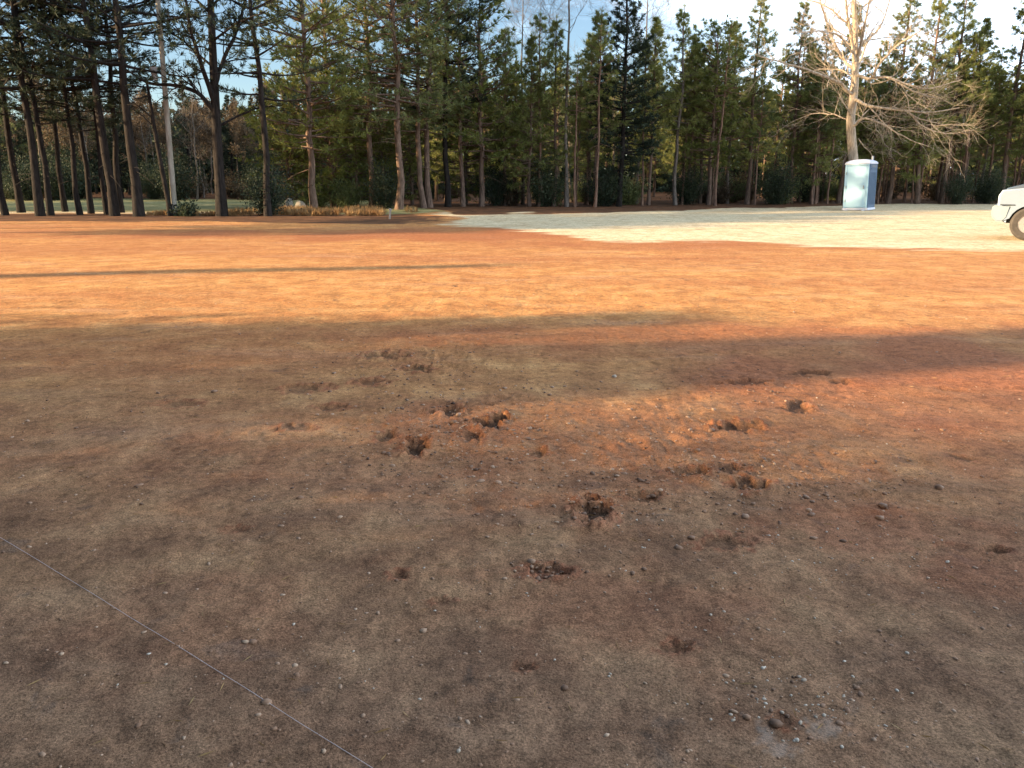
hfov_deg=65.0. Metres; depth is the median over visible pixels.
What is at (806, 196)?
evergreen shrub
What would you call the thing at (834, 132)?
slender pine
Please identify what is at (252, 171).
evergreen shrub
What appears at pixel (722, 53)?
slender pine
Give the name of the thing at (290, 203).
boulder
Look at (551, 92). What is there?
pine tree
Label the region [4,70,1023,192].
woods
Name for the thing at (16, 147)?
pine tree
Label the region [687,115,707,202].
slender pine
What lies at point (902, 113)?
slender pine
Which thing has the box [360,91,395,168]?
pine tree
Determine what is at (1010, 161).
pine tree
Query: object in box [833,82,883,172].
pine tree
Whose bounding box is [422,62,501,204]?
pine tree
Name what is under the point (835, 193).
evergreen shrub
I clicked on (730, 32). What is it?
slender pine
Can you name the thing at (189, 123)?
bare tree
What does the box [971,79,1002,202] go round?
slender pine
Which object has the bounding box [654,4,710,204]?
pine tree
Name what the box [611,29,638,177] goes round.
slender pine
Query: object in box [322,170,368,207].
evergreen shrub
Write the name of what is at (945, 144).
pine tree
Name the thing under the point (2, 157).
pine tree
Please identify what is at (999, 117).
slender pine
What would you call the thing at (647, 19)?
bare tree
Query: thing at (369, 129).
pine tree
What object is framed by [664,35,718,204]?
pine tree
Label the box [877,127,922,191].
pine tree
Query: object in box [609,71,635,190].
slender pine
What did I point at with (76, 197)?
pine tree
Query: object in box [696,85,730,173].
pine tree
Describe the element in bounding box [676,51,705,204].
slender pine
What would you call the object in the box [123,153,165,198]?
evergreen shrub
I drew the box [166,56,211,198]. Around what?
bare tree
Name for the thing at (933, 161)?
pine tree
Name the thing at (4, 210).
pine tree
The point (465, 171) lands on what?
pine tree
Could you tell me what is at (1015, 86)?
pine tree
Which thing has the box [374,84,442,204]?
pine tree
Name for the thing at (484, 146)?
pine tree
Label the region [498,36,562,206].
pine tree
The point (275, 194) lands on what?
evergreen shrub
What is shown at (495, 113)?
slender pine
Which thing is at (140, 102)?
bare tree
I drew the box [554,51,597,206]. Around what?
slender pine
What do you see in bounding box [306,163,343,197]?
evergreen shrub
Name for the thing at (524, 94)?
slender pine
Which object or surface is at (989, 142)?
pine tree
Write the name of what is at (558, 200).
evergreen shrub
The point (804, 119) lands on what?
slender pine
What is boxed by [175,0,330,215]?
pine tree
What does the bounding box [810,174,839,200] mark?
evergreen shrub
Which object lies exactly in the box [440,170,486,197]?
brown shrub
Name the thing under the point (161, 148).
pine tree
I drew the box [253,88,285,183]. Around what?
pine tree
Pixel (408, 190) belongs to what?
brown shrub
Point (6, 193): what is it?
evergreen shrub
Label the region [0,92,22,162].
pine tree
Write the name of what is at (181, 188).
evergreen shrub
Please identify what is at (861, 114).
pine tree
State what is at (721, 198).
brown shrub
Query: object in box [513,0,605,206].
bare tree
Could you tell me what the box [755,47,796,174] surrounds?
pine tree
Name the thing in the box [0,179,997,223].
forest floor
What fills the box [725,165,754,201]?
brown shrub
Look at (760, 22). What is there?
pine tree
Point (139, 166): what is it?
pine tree
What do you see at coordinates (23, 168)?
evergreen shrub
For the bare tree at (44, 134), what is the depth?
52.21 m
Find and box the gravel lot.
[9,204,1023,250]
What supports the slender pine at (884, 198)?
on the forest floor
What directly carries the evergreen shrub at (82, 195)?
on the grass lawn at (160, 204)
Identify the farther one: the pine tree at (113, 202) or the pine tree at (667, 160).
the pine tree at (667, 160)
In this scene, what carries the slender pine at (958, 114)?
on the forest floor
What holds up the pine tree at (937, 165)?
on the forest floor
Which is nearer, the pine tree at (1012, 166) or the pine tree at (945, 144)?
the pine tree at (945, 144)
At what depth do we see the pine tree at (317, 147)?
54.55 m
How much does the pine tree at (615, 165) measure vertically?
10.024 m
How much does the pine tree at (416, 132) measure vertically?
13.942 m
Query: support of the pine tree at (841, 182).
on the forest floor
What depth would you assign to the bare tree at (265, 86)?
57.59 m
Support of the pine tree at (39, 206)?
on the forest floor
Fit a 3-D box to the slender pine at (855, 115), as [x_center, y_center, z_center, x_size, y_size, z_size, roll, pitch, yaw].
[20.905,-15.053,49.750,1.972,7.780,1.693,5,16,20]
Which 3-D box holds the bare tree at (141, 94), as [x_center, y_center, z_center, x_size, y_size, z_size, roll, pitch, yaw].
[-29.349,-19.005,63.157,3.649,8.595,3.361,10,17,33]
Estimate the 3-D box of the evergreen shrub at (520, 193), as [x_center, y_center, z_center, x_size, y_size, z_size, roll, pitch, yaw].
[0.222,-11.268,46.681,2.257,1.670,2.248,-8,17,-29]
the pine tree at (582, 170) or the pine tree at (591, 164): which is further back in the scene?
the pine tree at (582, 170)
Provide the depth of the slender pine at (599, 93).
39.23 m
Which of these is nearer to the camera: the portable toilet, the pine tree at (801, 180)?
the portable toilet
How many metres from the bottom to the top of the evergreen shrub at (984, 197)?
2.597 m
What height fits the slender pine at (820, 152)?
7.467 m
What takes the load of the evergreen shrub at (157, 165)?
on the forest floor
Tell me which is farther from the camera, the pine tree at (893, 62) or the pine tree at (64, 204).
the pine tree at (893, 62)
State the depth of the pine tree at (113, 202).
30.81 m
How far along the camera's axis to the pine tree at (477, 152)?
62.49 m
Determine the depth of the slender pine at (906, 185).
47.88 m
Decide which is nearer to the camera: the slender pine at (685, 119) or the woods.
the slender pine at (685, 119)
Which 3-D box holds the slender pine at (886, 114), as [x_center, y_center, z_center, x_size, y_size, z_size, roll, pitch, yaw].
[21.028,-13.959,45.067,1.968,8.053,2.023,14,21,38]
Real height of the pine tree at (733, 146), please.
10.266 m
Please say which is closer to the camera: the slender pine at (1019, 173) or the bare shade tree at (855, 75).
the bare shade tree at (855, 75)
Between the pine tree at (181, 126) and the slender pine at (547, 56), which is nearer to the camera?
the slender pine at (547, 56)
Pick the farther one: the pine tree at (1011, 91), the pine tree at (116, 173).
the pine tree at (1011, 91)
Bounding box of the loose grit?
[0,256,1023,767]
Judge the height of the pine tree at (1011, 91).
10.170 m
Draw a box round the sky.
[0,0,1023,173]
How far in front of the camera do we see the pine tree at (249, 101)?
68.65 m
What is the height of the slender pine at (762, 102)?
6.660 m
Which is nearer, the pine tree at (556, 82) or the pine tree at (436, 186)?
the pine tree at (556, 82)
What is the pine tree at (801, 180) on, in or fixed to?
on the forest floor
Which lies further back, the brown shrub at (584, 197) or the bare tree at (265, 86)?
the bare tree at (265, 86)
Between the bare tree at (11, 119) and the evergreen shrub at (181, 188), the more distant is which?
the bare tree at (11, 119)
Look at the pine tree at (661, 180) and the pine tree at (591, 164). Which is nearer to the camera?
the pine tree at (591, 164)
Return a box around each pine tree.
[0,0,91,215]
[0,0,97,215]
[0,0,108,211]
[0,0,118,214]
[0,0,132,213]
[0,1,73,212]
[0,5,56,215]
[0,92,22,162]
[0,95,23,164]
[0,136,9,180]
[6,0,187,215]
[12,103,42,172]
[15,80,67,166]
[21,104,53,180]
[22,0,230,216]
[30,0,150,214]
[44,0,173,212]
[63,108,93,173]
[78,103,104,193]
[83,90,120,184]
[103,99,139,197]
[106,91,143,194]
[118,110,144,192]
[120,110,141,187]
[150,102,184,173]
[170,79,208,195]
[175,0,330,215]
[220,93,247,181]
[223,92,257,174]
[225,0,377,208]
[235,62,325,198]
[242,97,262,170]
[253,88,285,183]
[257,35,342,205]
[271,76,304,186]
[281,0,376,205]
[282,57,367,207]
[300,86,326,180]
[303,0,435,207]
[321,82,396,205]
[322,0,468,209]
[334,69,423,198]
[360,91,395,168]
[363,0,469,207]
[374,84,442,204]
[375,0,486,207]
[385,0,500,206]
[393,90,422,163]
[402,88,438,182]
[414,0,505,206]
[414,33,458,200]
[421,55,473,200]
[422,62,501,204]
[430,0,534,206]
[447,51,485,204]
[463,72,497,182]
[467,78,513,200]
[475,26,536,205]
[484,65,549,204]
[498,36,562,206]
[507,123,533,189]
[518,16,587,206]
[524,78,561,203]
[533,122,561,175]
[545,60,577,179]
[545,88,563,150]
[561,33,613,204]
[561,93,593,194]
[564,14,630,205]
[571,80,604,178]
[578,0,664,206]
[591,73,626,173]
[600,94,626,165]
[620,16,685,204]
[624,54,674,192]
[633,72,673,196]
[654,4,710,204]
[660,47,710,173]
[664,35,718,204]
[665,14,761,204]
[666,146,707,184]
[679,52,719,178]
[683,38,728,203]
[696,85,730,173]
[705,33,756,177]
[708,14,763,203]
[715,0,793,204]
[732,81,770,176]
[753,88,788,196]
[755,0,833,203]
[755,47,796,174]
[774,114,796,178]
[779,46,830,168]
[780,24,847,203]
[782,43,827,202]
[814,68,846,200]
[822,1,884,202]
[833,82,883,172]
[833,112,871,175]
[855,39,901,156]
[858,0,942,203]
[861,75,885,173]
[870,57,908,196]
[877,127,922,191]
[890,0,976,203]
[895,84,931,196]
[904,88,944,195]
[913,0,999,202]
[921,74,961,177]
[922,32,971,200]
[928,94,946,195]
[944,17,1015,202]
[946,146,961,187]
[952,69,987,167]
[952,88,1001,198]
[971,0,1023,192]
[972,90,1001,178]
[974,60,1015,194]
[990,65,1022,176]
[995,100,1023,184]
[995,116,1023,182]
[998,66,1023,183]
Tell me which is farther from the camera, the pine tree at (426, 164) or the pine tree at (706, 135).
the pine tree at (706, 135)
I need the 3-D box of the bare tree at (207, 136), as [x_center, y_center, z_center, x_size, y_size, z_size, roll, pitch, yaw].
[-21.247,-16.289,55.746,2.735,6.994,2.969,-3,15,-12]
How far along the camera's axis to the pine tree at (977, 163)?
54.47 m
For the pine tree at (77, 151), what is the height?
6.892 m
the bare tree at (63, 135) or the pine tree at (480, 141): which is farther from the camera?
the bare tree at (63, 135)
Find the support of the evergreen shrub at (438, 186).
on the forest floor
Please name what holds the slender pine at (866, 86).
on the forest floor
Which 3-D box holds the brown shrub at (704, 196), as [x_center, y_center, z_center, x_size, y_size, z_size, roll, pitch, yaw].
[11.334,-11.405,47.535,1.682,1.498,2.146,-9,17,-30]
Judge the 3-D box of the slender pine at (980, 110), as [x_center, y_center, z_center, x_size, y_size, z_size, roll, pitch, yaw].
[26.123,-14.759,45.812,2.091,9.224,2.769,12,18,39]
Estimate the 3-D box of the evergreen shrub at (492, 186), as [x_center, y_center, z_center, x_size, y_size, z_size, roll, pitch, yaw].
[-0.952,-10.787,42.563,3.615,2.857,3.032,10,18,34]
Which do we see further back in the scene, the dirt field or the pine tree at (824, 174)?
the pine tree at (824, 174)
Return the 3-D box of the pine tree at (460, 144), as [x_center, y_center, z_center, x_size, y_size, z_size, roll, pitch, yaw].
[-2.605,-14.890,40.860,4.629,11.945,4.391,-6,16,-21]
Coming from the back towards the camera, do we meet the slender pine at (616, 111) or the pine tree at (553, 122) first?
the pine tree at (553, 122)
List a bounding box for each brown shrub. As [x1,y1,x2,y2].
[155,174,203,198]
[190,168,214,197]
[208,164,241,198]
[226,173,257,199]
[281,163,307,199]
[404,174,416,198]
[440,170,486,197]
[490,171,526,205]
[577,172,598,203]
[694,184,711,202]
[702,171,742,203]
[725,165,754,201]
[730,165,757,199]
[742,180,758,200]
[876,171,909,198]
[921,171,946,199]
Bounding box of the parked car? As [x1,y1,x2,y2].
[991,184,1023,239]
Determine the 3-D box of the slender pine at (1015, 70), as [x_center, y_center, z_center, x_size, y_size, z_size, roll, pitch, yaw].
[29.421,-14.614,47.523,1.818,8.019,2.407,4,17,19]
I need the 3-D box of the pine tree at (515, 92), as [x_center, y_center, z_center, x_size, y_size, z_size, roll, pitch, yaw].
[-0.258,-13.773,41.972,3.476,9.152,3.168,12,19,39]
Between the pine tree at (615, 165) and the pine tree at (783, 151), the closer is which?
the pine tree at (615, 165)
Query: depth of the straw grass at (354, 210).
32.67 m
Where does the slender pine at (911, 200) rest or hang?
on the forest floor
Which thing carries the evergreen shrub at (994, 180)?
on the forest floor
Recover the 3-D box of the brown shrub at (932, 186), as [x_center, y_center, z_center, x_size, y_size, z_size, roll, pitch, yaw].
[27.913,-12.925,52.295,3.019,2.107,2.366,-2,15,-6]
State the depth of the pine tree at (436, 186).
50.59 m
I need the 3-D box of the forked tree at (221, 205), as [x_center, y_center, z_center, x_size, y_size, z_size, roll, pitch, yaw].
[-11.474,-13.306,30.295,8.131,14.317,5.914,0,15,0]
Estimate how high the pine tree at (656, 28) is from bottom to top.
9.859 m
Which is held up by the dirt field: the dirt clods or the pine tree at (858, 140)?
the dirt clods
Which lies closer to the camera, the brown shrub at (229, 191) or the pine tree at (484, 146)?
the pine tree at (484, 146)
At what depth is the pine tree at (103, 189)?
31.67 m
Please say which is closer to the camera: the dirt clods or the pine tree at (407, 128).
the dirt clods
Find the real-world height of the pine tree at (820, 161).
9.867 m
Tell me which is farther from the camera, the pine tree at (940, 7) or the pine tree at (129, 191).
the pine tree at (129, 191)
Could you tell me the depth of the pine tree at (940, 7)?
43.85 m
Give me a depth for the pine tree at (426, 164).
38.70 m
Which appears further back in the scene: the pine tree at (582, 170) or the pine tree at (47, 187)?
the pine tree at (582, 170)
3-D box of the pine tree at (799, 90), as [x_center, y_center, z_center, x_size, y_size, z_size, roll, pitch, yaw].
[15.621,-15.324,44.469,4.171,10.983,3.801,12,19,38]
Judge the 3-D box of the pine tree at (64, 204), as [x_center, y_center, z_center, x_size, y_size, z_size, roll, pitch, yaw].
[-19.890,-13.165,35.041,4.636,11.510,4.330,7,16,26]
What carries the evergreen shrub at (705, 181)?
on the forest floor
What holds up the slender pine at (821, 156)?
on the forest floor
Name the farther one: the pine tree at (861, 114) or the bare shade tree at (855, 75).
the pine tree at (861, 114)
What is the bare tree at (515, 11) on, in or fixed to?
on the forest floor
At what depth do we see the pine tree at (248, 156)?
65.58 m
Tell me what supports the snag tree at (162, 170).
on the forest floor
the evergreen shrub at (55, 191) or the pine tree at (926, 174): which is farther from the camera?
the pine tree at (926, 174)
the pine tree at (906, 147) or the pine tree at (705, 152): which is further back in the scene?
the pine tree at (705, 152)
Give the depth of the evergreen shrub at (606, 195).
41.77 m
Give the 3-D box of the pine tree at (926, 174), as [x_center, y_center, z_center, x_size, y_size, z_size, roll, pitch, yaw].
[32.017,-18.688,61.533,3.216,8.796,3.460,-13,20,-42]
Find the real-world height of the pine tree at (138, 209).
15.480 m
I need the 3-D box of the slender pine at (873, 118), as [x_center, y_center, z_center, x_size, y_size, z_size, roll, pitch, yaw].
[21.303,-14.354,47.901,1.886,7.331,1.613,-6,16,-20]
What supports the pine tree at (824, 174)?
on the forest floor
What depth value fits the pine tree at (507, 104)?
42.68 m
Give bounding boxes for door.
[844,166,867,207]
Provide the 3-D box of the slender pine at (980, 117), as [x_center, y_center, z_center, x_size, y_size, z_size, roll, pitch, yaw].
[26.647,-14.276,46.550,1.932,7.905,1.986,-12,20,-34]
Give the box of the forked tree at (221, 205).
[102,0,320,216]
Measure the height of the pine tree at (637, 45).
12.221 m
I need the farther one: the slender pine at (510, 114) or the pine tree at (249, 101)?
the pine tree at (249, 101)
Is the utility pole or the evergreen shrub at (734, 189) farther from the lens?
the evergreen shrub at (734, 189)
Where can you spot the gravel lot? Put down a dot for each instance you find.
(974, 227)
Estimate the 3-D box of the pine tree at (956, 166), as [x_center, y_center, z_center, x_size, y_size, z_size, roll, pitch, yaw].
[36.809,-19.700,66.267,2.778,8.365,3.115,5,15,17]
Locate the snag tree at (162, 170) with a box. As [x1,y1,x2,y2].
[105,77,173,215]
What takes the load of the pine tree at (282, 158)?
on the grass lawn at (160, 204)
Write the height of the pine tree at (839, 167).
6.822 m
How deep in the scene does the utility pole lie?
31.72 m
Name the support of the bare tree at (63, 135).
on the forest floor
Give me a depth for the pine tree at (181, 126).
58.88 m
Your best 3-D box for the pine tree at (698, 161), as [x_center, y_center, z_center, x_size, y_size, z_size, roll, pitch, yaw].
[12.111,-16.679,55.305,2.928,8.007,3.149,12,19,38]
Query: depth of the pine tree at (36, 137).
59.88 m
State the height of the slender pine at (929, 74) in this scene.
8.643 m
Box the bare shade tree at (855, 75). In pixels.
[735,0,1001,178]
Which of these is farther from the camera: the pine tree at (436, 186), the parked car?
the pine tree at (436, 186)
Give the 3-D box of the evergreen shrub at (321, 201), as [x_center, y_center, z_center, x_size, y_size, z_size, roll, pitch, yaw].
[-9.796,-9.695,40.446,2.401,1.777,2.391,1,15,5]
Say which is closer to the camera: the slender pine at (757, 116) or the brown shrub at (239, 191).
the slender pine at (757, 116)
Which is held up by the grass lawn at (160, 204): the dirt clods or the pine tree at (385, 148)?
the pine tree at (385, 148)
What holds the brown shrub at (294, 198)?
on the grass lawn at (160, 204)
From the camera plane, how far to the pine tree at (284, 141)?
52.08 m
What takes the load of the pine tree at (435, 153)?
on the forest floor
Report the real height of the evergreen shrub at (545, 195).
3.116 m
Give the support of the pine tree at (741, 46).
on the forest floor
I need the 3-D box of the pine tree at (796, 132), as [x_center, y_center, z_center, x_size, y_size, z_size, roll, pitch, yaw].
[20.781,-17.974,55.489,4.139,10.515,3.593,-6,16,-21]
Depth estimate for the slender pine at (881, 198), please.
49.00 m
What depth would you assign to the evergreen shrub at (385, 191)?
38.94 m
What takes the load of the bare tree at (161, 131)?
on the forest floor
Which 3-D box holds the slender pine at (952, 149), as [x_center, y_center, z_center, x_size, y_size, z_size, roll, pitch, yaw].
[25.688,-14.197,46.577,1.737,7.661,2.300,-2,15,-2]
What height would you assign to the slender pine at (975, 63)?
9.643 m
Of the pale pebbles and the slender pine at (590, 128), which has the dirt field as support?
the pale pebbles
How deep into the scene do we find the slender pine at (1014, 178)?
47.98 m
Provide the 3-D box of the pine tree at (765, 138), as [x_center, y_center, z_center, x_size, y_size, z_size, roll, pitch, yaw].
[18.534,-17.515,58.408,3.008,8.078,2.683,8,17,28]
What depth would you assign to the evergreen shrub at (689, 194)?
44.39 m
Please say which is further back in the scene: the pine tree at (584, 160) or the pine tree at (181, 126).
the pine tree at (181, 126)
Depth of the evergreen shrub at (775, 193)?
44.42 m
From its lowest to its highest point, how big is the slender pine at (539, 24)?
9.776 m
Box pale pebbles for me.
[76,397,1023,767]
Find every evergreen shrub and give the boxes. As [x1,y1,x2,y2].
[1,150,53,200]
[2,150,44,198]
[2,165,14,199]
[17,138,97,200]
[21,147,92,198]
[53,146,105,198]
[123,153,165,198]
[139,149,185,197]
[141,138,209,199]
[222,152,312,215]
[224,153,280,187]
[231,162,272,198]
[296,177,337,207]
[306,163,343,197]
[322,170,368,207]
[352,150,420,208]
[404,152,451,198]
[415,170,452,197]
[468,159,525,205]
[508,182,526,202]
[518,172,578,205]
[522,147,573,206]
[569,176,592,201]
[576,156,635,206]
[603,163,658,204]
[659,153,724,204]
[694,169,725,201]
[696,163,757,202]
[740,149,817,204]
[754,163,812,203]
[794,159,836,201]
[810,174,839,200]
[825,170,843,199]
[938,166,985,203]
[965,163,1015,200]
[967,159,1016,203]
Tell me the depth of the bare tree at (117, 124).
59.10 m
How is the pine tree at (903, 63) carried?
on the forest floor
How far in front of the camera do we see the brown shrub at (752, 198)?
49.66 m
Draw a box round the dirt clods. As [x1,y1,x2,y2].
[1,322,1002,743]
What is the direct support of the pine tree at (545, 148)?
on the forest floor
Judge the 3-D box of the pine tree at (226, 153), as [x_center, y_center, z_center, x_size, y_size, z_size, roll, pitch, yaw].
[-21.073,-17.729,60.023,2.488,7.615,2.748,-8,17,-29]
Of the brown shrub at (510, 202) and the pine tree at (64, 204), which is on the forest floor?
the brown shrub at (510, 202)
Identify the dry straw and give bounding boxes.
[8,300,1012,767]
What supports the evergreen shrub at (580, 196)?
on the forest floor
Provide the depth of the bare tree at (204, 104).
68.55 m
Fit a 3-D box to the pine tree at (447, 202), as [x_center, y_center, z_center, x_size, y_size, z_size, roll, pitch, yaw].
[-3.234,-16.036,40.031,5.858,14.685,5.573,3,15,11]
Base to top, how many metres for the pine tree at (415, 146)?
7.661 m
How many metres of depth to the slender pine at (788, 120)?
47.58 m
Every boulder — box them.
[285,198,292,206]
[295,200,305,206]
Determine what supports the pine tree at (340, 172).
on the grass lawn at (160, 204)
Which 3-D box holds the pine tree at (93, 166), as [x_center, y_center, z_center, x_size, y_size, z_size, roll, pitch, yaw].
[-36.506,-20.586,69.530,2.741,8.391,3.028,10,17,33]
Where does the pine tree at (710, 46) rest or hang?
on the forest floor
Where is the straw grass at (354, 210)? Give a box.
[145,204,418,215]
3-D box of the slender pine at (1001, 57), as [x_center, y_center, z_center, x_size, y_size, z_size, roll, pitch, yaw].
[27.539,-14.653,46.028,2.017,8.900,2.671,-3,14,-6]
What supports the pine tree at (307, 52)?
on the grass lawn at (160, 204)
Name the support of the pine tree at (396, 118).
on the grass lawn at (160, 204)
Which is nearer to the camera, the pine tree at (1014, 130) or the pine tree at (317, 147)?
the pine tree at (1014, 130)
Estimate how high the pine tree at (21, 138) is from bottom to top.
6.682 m
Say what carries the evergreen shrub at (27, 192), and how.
on the grass lawn at (160, 204)
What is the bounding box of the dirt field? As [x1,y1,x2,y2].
[0,209,1023,767]
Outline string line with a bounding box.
[0,537,371,767]
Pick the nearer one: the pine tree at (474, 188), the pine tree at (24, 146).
the pine tree at (474, 188)
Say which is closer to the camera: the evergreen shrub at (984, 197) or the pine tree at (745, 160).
the evergreen shrub at (984, 197)
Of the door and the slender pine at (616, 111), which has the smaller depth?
the door
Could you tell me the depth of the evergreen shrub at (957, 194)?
44.89 m
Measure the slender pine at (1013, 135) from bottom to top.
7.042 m
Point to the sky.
(1001, 12)
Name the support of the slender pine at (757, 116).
on the forest floor
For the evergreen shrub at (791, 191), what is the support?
on the forest floor
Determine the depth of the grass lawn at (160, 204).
43.53 m
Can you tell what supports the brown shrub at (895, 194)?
on the forest floor
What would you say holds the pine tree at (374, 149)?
on the grass lawn at (160, 204)
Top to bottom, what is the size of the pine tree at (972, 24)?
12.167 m
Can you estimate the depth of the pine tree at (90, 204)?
33.28 m
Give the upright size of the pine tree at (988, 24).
10.352 m
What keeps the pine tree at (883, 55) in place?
on the forest floor
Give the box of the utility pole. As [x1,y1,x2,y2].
[150,0,176,213]
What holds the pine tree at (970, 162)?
on the forest floor
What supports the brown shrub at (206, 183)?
on the forest floor
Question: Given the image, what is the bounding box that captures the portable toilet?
[842,156,877,210]
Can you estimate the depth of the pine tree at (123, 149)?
55.65 m
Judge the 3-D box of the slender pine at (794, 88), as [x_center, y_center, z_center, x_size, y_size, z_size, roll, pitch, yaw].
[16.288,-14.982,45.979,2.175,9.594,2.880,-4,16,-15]
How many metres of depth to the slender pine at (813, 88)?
43.55 m
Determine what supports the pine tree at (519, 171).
on the forest floor
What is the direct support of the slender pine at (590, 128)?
on the forest floor
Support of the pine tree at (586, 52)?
on the forest floor
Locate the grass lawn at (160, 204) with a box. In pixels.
[6,198,444,214]
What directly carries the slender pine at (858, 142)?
on the forest floor
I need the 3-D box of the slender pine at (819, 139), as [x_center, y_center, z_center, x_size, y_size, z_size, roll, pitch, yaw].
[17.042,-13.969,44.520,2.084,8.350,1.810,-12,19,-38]
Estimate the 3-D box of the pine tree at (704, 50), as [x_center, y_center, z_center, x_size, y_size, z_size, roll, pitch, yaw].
[10.857,-14.481,43.245,4.901,9.978,5.112,-8,17,-28]
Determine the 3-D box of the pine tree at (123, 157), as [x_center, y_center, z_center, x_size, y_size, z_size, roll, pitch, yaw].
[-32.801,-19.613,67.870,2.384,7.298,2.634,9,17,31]
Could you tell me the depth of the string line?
2.73 m
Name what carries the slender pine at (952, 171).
on the forest floor
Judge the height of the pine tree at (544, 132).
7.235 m
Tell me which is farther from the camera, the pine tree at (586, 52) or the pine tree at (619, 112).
the pine tree at (619, 112)
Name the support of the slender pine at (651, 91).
on the forest floor
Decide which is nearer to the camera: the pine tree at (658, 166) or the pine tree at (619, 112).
the pine tree at (658, 166)
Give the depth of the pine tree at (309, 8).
40.54 m
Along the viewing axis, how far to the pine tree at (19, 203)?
34.55 m
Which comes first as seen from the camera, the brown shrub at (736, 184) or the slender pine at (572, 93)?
the slender pine at (572, 93)
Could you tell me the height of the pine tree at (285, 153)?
7.251 m
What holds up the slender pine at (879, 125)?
on the forest floor
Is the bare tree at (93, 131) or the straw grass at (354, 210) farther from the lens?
the bare tree at (93, 131)
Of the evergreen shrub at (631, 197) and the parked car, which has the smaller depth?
the parked car
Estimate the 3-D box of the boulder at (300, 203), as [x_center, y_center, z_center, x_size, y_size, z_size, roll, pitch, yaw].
[-9.934,-8.347,37.740,0.515,0.544,0.416,0,15,0]
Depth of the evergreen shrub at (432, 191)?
54.05 m
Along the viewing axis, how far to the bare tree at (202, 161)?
73.25 m
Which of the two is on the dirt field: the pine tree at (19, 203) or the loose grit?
the loose grit
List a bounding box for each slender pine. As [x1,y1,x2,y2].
[482,72,509,179]
[503,57,532,178]
[507,72,526,197]
[516,11,558,206]
[536,52,559,165]
[552,35,588,201]
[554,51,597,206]
[560,66,600,205]
[568,32,610,203]
[572,7,622,206]
[572,85,594,204]
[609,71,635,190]
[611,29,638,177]
[627,46,661,204]
[672,53,694,180]
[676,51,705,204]
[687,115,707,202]
[698,19,752,205]
[702,39,734,203]
[739,67,777,202]
[745,83,774,204]
[776,69,804,189]
[779,35,817,202]
[784,60,812,201]
[801,75,835,202]
[802,51,839,203]
[803,53,839,204]
[815,98,837,201]
[820,72,848,203]
[838,86,864,139]
[843,56,883,156]
[857,94,884,159]
[858,87,887,157]
[871,63,897,201]
[872,59,908,203]
[876,86,900,201]
[883,79,902,200]
[884,69,914,173]
[896,57,928,201]
[903,77,936,202]
[917,51,953,193]
[934,57,970,201]
[943,75,971,202]
[944,39,995,176]
[947,32,993,203]
[948,93,976,186]
[958,76,990,175]
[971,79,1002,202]
[980,46,1014,192]
[988,78,1011,173]
[995,94,1021,183]
[1001,80,1023,186]
[1003,67,1023,180]
[1010,95,1023,185]
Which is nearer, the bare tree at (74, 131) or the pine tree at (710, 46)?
the pine tree at (710, 46)
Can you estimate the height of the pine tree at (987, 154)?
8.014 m
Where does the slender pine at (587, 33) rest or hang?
on the forest floor
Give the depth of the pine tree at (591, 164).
44.20 m
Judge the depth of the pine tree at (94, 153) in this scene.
57.04 m
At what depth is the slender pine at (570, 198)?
48.45 m
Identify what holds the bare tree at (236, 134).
on the forest floor
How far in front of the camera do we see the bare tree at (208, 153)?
62.30 m
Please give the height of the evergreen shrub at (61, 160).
4.088 m
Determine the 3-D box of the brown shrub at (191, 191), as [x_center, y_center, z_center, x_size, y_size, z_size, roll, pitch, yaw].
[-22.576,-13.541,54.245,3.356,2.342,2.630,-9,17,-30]
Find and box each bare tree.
[2,115,22,162]
[15,74,67,199]
[47,101,80,161]
[48,92,96,160]
[83,102,110,161]
[90,74,137,159]
[118,95,155,168]
[124,88,158,163]
[147,100,187,198]
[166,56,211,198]
[174,101,212,192]
[177,96,212,177]
[182,97,223,197]
[183,98,225,193]
[188,105,212,161]
[222,98,261,198]
[249,78,290,156]
[485,0,580,204]
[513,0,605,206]
[583,0,689,203]

